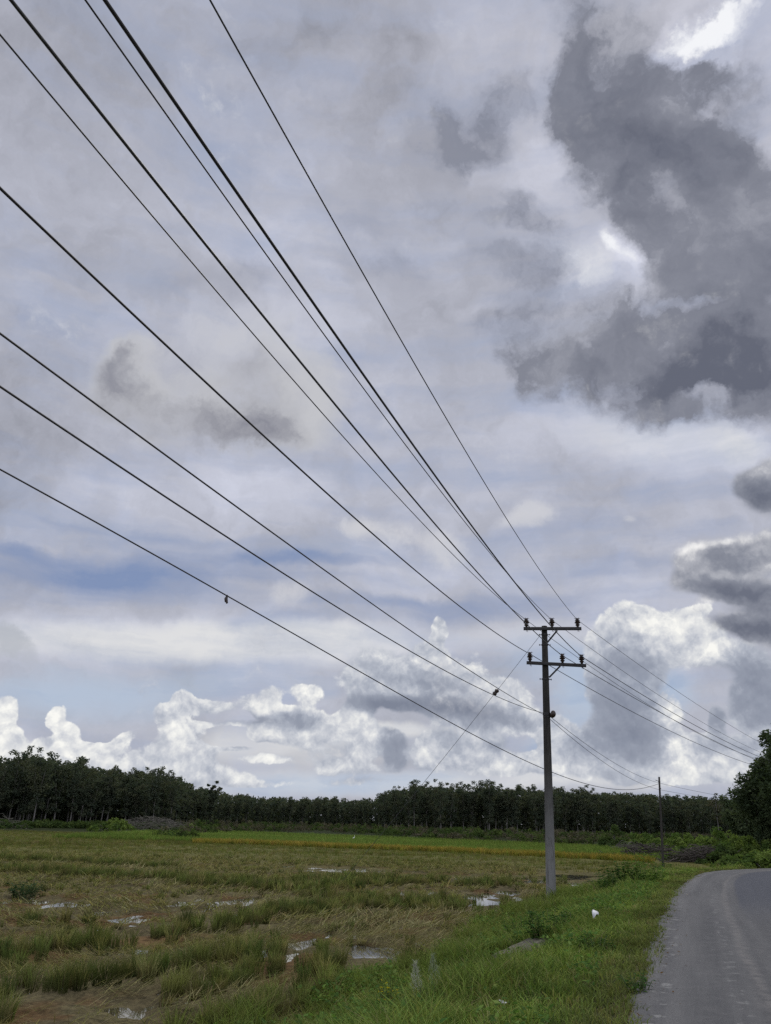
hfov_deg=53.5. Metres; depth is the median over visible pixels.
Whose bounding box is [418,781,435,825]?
rubber tree
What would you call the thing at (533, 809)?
rubber tree
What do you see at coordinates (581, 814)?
rubber tree
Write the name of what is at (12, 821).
brush pile
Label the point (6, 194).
power line
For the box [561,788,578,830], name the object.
rubber tree
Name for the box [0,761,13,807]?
rubber tree
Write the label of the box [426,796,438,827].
rubber tree
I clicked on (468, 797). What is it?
rubber tree
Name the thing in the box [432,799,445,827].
rubber tree
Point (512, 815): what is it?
rubber tree
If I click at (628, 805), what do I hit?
rubber tree
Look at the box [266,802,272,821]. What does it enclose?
rubber tree
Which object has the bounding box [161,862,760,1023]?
verge grass
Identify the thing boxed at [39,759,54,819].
rubber tree
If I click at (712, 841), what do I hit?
scrub bush
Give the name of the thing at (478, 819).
rubber tree
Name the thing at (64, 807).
rubber tree
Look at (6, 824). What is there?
field bush
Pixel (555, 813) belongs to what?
rubber tree
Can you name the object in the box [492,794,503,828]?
rubber tree
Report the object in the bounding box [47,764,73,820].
rubber tree
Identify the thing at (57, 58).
power line
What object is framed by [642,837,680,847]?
scrub bush
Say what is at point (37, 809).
rubber tree
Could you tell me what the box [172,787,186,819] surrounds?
rubber tree
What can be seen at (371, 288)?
power line
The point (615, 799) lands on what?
rubber tree
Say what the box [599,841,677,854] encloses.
brush pile
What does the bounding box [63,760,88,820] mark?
rubber tree
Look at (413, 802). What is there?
rubber tree
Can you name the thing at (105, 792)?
rubber tree
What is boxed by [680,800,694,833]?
rubber tree
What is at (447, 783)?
rubber tree
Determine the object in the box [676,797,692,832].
rubber tree
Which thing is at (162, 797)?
rubber tree
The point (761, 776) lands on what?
broad tree
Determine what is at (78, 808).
rubber tree
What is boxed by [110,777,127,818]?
rubber tree
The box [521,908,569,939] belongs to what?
leafy weed
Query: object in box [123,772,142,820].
rubber tree
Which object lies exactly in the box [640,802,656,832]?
rubber tree
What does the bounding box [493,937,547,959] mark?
concrete slab
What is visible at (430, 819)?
rubber tree
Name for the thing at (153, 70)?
power line
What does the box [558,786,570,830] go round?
rubber tree
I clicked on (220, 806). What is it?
rubber tree
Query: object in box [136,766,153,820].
rubber tree
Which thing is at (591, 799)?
rubber tree
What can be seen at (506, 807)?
rubber tree
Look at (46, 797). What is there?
rubber tree
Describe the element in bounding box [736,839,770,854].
scrub bush
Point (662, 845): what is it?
short pole
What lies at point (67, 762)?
rubber tree
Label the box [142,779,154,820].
rubber tree
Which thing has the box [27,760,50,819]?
rubber tree
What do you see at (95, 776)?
rubber tree
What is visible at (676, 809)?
rubber tree
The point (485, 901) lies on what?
water
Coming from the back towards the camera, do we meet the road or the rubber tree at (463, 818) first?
the rubber tree at (463, 818)
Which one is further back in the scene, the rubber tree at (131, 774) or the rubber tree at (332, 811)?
the rubber tree at (332, 811)
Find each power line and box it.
[0,34,762,760]
[0,186,764,768]
[9,0,769,765]
[84,0,765,754]
[103,0,768,760]
[209,0,769,747]
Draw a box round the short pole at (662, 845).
[656,777,664,867]
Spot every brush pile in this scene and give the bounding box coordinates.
[0,813,32,828]
[99,815,184,830]
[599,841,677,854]
[610,840,640,848]
[650,842,741,862]
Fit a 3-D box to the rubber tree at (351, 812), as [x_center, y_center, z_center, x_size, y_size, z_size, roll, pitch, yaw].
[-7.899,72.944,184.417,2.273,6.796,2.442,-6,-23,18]
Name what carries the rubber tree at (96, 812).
on the ground at (62, 1003)
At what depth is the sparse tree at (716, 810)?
140.18 m
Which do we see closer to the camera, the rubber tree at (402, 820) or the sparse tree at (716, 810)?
the sparse tree at (716, 810)
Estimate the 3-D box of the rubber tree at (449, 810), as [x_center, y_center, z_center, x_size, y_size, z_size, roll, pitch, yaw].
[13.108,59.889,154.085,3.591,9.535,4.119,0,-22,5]
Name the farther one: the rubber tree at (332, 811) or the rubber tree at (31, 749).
the rubber tree at (332, 811)
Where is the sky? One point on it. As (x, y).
(559, 211)
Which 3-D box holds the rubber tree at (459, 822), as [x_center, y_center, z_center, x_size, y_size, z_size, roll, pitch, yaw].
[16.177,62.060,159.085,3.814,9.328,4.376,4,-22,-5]
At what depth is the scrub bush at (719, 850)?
53.11 m
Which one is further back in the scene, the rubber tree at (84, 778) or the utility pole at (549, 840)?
the rubber tree at (84, 778)
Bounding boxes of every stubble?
[0,829,712,873]
[0,849,566,1023]
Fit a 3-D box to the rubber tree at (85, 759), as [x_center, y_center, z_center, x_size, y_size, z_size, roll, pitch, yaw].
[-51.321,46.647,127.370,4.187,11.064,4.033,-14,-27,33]
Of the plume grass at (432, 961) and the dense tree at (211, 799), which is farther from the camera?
the dense tree at (211, 799)
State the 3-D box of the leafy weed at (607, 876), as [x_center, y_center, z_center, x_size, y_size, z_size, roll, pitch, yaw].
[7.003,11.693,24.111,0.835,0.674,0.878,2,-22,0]
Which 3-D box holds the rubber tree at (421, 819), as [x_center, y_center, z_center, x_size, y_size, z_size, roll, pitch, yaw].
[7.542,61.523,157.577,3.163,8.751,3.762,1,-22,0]
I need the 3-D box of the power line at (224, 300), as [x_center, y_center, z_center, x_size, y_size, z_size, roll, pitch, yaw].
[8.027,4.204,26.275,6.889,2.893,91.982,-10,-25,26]
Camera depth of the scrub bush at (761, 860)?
42.75 m
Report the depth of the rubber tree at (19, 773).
117.29 m
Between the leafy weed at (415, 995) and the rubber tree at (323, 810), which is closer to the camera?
the leafy weed at (415, 995)
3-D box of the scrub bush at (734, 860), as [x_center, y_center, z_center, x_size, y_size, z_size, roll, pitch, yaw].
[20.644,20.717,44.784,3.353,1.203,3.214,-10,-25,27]
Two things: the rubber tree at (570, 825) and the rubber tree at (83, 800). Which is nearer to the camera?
the rubber tree at (83, 800)
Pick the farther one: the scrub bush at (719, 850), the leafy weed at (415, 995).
the scrub bush at (719, 850)
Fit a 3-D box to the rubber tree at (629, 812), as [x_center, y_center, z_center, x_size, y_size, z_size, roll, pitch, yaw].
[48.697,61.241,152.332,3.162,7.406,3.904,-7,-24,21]
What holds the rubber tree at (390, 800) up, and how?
on the ground at (62, 1003)
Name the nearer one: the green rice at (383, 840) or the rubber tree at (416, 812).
the green rice at (383, 840)
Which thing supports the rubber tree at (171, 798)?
on the ground at (62, 1003)
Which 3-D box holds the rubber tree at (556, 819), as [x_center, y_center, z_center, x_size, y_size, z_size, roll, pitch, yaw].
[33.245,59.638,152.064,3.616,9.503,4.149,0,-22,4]
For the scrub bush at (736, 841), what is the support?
on the ground at (62, 1003)
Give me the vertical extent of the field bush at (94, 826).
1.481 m
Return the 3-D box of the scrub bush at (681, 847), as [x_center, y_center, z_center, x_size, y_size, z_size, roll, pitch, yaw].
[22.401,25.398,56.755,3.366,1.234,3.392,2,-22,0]
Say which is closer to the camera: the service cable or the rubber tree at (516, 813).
the service cable
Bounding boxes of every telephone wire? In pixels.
[0,332,730,801]
[0,385,724,796]
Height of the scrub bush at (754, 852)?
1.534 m
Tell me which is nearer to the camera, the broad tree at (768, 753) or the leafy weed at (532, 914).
the leafy weed at (532, 914)
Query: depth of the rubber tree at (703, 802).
155.59 m
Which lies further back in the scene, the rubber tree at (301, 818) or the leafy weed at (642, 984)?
the rubber tree at (301, 818)
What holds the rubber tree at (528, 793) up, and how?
on the ground at (62, 1003)
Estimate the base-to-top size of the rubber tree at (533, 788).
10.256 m
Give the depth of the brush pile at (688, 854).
54.90 m
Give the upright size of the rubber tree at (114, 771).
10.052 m
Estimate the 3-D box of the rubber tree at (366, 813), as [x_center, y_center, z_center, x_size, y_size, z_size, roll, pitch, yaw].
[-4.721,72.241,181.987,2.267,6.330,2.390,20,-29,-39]
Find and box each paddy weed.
[5,877,46,898]
[374,975,401,1003]
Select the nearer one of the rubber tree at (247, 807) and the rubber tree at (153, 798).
the rubber tree at (153, 798)
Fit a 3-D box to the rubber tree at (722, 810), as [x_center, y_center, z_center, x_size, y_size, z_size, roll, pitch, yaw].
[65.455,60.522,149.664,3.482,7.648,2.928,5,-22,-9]
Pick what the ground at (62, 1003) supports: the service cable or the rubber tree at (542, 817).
the rubber tree at (542, 817)
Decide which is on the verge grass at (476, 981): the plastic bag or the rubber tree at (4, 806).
the plastic bag
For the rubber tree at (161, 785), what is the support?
on the ground at (62, 1003)
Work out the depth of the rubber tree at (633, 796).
158.87 m
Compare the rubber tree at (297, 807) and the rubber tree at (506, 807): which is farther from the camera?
the rubber tree at (297, 807)
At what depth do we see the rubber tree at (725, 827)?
147.03 m
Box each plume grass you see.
[409,959,422,994]
[427,951,440,986]
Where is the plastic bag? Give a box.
[592,910,597,917]
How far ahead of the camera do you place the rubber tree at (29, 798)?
117.66 m
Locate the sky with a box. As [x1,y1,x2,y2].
[0,0,770,824]
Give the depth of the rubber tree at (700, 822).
150.40 m
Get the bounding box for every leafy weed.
[397,986,443,1005]
[503,915,528,934]
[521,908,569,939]
[551,910,581,925]
[571,933,615,950]
[594,858,643,886]
[596,872,619,888]
[617,970,654,993]
[622,854,668,881]
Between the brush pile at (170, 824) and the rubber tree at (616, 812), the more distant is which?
the rubber tree at (616, 812)
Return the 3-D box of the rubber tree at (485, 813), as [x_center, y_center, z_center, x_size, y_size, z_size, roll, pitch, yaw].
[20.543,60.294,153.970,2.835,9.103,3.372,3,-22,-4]
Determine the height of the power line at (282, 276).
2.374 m
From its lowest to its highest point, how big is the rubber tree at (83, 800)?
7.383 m
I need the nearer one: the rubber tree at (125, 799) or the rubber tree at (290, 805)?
the rubber tree at (125, 799)
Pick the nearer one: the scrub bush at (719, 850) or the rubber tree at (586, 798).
the scrub bush at (719, 850)
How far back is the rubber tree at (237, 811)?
163.53 m
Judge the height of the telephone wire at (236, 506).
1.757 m
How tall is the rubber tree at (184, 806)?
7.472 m
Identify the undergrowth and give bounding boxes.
[0,818,729,844]
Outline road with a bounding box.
[627,868,770,1023]
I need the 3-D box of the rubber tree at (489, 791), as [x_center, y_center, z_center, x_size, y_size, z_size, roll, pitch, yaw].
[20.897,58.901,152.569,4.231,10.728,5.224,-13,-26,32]
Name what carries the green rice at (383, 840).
on the ground at (62, 1003)
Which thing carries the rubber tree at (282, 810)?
on the ground at (62, 1003)
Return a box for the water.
[0,864,603,1019]
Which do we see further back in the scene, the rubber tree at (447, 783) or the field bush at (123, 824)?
the rubber tree at (447, 783)
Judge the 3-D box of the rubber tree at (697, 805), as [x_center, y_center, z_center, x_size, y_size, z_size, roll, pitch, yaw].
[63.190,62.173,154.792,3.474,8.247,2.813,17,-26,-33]
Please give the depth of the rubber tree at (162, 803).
126.24 m
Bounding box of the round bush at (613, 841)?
[596,824,628,846]
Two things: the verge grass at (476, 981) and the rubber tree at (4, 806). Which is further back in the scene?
the rubber tree at (4, 806)
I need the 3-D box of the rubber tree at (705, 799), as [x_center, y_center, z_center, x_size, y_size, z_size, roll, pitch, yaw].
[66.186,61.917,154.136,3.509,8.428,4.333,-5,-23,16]
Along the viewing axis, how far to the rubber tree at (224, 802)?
163.56 m
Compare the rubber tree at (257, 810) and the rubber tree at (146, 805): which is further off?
the rubber tree at (257, 810)
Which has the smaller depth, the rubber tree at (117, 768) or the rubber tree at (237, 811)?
the rubber tree at (117, 768)
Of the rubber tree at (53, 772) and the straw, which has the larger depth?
the rubber tree at (53, 772)
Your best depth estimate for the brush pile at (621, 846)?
69.75 m
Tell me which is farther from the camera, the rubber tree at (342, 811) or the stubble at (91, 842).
the rubber tree at (342, 811)
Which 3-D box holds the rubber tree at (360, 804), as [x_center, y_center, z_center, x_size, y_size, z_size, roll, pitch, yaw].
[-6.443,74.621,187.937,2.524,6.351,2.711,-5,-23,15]
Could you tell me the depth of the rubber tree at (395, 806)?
159.33 m
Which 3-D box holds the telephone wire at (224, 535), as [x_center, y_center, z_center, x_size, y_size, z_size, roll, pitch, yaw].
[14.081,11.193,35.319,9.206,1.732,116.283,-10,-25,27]
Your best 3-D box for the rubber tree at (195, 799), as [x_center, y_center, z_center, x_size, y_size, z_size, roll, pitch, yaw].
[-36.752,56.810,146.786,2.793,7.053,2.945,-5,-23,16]
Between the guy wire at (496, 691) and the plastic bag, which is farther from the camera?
the guy wire at (496, 691)
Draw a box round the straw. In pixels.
[0,849,571,1023]
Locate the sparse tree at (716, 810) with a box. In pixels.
[706,793,723,838]
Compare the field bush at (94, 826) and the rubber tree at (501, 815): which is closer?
the field bush at (94, 826)
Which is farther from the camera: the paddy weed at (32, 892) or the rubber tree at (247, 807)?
the rubber tree at (247, 807)
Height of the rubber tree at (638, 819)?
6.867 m
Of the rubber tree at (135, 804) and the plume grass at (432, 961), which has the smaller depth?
the plume grass at (432, 961)
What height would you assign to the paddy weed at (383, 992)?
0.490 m
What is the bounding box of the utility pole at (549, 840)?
[523,617,585,897]
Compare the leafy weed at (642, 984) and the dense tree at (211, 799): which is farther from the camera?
the dense tree at (211, 799)
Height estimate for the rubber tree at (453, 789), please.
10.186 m
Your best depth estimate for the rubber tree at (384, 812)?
169.46 m
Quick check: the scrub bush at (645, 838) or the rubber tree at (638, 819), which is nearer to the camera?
the scrub bush at (645, 838)
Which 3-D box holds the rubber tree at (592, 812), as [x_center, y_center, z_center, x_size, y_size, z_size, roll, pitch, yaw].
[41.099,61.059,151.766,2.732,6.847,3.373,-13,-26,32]
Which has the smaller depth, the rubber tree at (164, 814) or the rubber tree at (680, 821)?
the rubber tree at (164, 814)
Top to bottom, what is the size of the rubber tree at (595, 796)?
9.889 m
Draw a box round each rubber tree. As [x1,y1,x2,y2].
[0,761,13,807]
[0,764,20,818]
[5,752,31,818]
[8,749,43,819]
[16,769,34,820]
[19,773,34,819]
[27,746,34,765]
[27,747,59,821]
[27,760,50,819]
[28,763,50,820]
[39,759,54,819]
[41,764,63,820]
[43,762,68,817]
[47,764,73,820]
[52,759,71,818]
[52,760,73,816]
[60,757,87,821]
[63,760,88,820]
[69,757,89,821]
[74,768,97,819]
[76,779,95,820]
[82,759,103,821]
[82,771,101,820]
[87,778,103,819]
[94,769,112,819]
[97,775,116,819]
[102,771,122,820]
[106,765,121,817]
[107,766,124,818]
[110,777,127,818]
[116,776,137,820]
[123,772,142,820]
[125,767,146,818]
[130,783,144,820]
[133,781,149,822]
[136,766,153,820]
[139,783,154,818]
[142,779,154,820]
[143,766,168,815]
[150,768,167,812]
[150,786,164,821]
[153,783,168,817]
[161,780,174,821]
[163,772,179,821]
[164,770,184,820]
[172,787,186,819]
[177,785,191,822]
[183,790,196,825]
[188,789,202,821]
[195,787,207,818]
[215,795,224,820]
[220,798,230,818]
[223,796,235,821]
[232,794,245,822]
[233,798,245,819]
[243,794,252,818]
[252,798,263,820]
[253,802,262,821]
[257,797,267,820]
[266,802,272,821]
[279,803,286,821]
[283,796,295,822]
[285,800,291,822]
[295,802,301,820]
[297,799,307,822]
[297,801,307,823]
[310,798,321,821]
[313,799,321,821]
[320,801,328,821]
[328,803,335,821]
[332,796,342,825]
[338,806,348,822]
[348,800,354,822]
[351,800,359,824]
[355,798,368,824]
[357,802,363,822]
[362,802,371,821]
[373,803,378,824]
[375,791,386,820]
[378,793,390,826]
[380,792,391,823]
[387,792,401,822]
[389,789,408,828]
[390,785,404,824]
[397,792,408,824]
[400,794,417,824]
[407,779,423,825]
[411,799,421,825]
[416,788,427,821]
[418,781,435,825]
[426,787,439,825]
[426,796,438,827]
[430,779,448,828]
[431,782,449,820]
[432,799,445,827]
[443,785,458,825]
[444,783,458,827]
[455,781,471,828]
[455,788,472,823]
[458,780,481,825]
[468,790,480,827]
[472,786,483,827]
[476,780,494,829]
[478,779,496,829]
[481,792,492,824]
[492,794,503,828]
[493,784,505,829]
[495,786,510,828]
[497,789,515,824]
[506,789,520,826]
[509,785,523,831]
[516,784,530,830]
[518,786,534,831]
[527,793,543,830]
[528,784,542,831]
[534,793,544,831]
[553,787,561,825]
[554,794,560,825]
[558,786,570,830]
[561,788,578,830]
[563,792,575,829]
[565,789,586,833]
[573,787,590,830]
[574,801,588,827]
[579,785,604,832]
[585,802,596,831]
[588,787,601,826]
[602,795,614,829]
[605,797,621,820]
[606,791,621,825]
[612,795,624,830]
[620,792,638,828]
[620,796,637,831]
[621,800,635,833]
[625,794,637,831]
[634,803,644,831]
[635,794,649,831]
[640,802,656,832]
[642,800,653,829]
[654,795,668,834]
[662,794,680,832]
[666,805,679,831]
[670,794,687,832]
[672,798,685,831]
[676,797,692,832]
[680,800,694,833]
[689,798,700,832]
[694,804,706,834]
[700,800,708,832]
[701,803,715,832]
[703,797,719,829]
[710,802,724,832]
[712,796,729,830]
[717,812,729,835]
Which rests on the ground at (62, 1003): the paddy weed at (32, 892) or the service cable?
the paddy weed at (32, 892)
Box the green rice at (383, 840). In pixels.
[52,828,736,859]
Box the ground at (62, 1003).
[0,818,765,1023]
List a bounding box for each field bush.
[0,819,32,828]
[86,822,117,831]
[93,817,136,831]
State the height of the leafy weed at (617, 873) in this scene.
0.974 m
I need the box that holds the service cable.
[0,469,656,789]
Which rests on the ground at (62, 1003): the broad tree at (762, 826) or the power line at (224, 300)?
the broad tree at (762, 826)
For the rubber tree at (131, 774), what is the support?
on the ground at (62, 1003)
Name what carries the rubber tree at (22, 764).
on the ground at (62, 1003)
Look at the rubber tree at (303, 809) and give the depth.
181.88 m
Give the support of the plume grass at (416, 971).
on the ground at (62, 1003)
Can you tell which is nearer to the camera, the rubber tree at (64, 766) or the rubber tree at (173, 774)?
the rubber tree at (64, 766)
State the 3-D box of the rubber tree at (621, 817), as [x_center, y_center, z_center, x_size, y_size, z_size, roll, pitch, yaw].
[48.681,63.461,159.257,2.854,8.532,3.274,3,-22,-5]
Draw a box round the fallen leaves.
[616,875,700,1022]
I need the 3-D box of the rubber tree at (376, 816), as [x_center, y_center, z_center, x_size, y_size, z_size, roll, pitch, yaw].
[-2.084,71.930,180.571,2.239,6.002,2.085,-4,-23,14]
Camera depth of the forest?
168.51 m
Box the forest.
[0,754,730,837]
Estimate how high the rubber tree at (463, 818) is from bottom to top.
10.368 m
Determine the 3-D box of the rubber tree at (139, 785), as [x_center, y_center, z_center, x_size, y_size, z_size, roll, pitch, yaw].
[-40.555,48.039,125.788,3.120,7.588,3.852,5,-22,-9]
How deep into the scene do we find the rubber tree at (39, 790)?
114.48 m
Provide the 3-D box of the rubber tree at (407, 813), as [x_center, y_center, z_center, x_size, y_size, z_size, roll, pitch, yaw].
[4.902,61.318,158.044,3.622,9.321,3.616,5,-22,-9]
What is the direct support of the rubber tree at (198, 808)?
on the ground at (62, 1003)
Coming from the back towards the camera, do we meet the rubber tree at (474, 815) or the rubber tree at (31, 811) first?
the rubber tree at (474, 815)
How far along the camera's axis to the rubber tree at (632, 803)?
157.15 m
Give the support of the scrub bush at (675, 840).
on the ground at (62, 1003)
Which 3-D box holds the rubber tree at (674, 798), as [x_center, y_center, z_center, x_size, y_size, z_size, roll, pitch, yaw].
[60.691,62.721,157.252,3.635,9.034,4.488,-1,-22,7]
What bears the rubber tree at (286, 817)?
on the ground at (62, 1003)
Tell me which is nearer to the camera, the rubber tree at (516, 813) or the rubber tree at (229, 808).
the rubber tree at (516, 813)
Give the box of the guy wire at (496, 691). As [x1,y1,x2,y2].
[343,637,538,879]
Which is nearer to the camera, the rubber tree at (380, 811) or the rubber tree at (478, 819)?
the rubber tree at (478, 819)
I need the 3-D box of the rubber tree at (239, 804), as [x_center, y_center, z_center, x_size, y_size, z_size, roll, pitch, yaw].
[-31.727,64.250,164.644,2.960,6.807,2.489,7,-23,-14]
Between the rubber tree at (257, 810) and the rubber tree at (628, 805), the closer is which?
the rubber tree at (628, 805)
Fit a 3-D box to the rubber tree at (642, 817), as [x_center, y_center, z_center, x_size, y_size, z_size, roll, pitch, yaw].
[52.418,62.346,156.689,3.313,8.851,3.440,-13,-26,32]
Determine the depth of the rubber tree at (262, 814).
180.53 m
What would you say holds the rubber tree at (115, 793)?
on the ground at (62, 1003)
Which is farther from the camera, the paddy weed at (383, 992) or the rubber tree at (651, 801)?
the rubber tree at (651, 801)
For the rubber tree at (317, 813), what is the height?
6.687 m
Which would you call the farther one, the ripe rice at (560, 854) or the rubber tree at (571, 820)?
the rubber tree at (571, 820)
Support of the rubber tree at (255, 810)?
on the ground at (62, 1003)
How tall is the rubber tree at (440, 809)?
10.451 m
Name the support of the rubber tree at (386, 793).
on the ground at (62, 1003)
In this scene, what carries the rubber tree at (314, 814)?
on the ground at (62, 1003)
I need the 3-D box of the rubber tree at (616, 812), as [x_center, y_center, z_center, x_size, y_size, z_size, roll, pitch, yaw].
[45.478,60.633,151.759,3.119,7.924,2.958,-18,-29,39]
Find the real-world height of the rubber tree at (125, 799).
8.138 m
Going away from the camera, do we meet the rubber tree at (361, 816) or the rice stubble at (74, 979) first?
the rice stubble at (74, 979)
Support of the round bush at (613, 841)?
on the ground at (62, 1003)
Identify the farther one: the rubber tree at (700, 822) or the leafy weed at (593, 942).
the rubber tree at (700, 822)
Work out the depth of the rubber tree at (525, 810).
156.96 m
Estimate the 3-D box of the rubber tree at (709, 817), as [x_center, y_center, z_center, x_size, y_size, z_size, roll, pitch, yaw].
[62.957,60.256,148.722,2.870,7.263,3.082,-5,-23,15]
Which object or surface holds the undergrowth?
on the ground at (62, 1003)
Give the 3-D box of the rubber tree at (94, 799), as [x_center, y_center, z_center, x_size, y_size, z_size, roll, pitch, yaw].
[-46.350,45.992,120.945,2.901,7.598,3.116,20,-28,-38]
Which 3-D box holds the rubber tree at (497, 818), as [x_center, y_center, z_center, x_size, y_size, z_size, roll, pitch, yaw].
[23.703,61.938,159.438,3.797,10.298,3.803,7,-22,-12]
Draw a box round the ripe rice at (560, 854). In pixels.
[192,837,656,862]
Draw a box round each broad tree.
[718,794,754,842]
[725,769,770,850]
[747,729,770,820]
[761,732,770,788]
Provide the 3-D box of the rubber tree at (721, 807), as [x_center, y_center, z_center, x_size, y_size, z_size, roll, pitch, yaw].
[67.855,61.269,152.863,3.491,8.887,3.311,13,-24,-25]
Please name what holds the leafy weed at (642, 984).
on the ground at (62, 1003)
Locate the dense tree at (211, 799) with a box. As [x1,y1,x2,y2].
[205,781,222,825]
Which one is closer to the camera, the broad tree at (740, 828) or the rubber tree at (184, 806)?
the broad tree at (740, 828)
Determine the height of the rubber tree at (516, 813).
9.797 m
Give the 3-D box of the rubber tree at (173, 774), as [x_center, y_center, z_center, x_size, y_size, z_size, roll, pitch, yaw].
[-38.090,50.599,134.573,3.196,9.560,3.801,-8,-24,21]
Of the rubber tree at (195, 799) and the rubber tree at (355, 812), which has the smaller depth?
the rubber tree at (195, 799)
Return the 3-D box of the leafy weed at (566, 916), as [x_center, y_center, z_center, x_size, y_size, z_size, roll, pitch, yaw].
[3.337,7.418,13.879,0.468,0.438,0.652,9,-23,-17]
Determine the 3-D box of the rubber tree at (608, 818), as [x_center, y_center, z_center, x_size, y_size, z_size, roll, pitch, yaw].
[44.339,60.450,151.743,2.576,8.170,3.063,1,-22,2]
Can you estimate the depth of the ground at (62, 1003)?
17.76 m
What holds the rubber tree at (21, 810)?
on the ground at (62, 1003)
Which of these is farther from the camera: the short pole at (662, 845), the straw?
the short pole at (662, 845)
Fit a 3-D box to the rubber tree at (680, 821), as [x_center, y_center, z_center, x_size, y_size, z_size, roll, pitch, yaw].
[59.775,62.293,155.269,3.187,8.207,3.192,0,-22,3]
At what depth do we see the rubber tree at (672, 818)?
151.85 m
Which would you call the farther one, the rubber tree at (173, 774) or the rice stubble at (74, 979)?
the rubber tree at (173, 774)
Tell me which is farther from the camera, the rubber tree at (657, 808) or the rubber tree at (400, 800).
the rubber tree at (400, 800)
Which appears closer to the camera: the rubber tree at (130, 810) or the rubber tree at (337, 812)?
the rubber tree at (130, 810)
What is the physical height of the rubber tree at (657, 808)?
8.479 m
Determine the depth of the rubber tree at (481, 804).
157.82 m
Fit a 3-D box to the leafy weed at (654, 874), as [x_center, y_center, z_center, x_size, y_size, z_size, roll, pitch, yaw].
[8.330,11.427,24.427,1.470,0.931,1.364,20,-28,-38]
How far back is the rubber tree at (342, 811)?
183.74 m
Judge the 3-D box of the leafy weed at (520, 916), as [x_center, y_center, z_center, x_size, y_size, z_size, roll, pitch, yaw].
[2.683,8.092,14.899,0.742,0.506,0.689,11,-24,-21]
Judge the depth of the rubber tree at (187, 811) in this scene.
138.42 m
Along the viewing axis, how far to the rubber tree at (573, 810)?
153.25 m
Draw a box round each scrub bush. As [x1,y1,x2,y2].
[613,832,654,846]
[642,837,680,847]
[663,832,707,847]
[664,846,701,861]
[674,826,742,850]
[694,843,744,863]
[709,849,769,866]
[711,855,760,868]
[713,834,759,849]
[734,849,770,867]
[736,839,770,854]
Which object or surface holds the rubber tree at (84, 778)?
on the ground at (62, 1003)

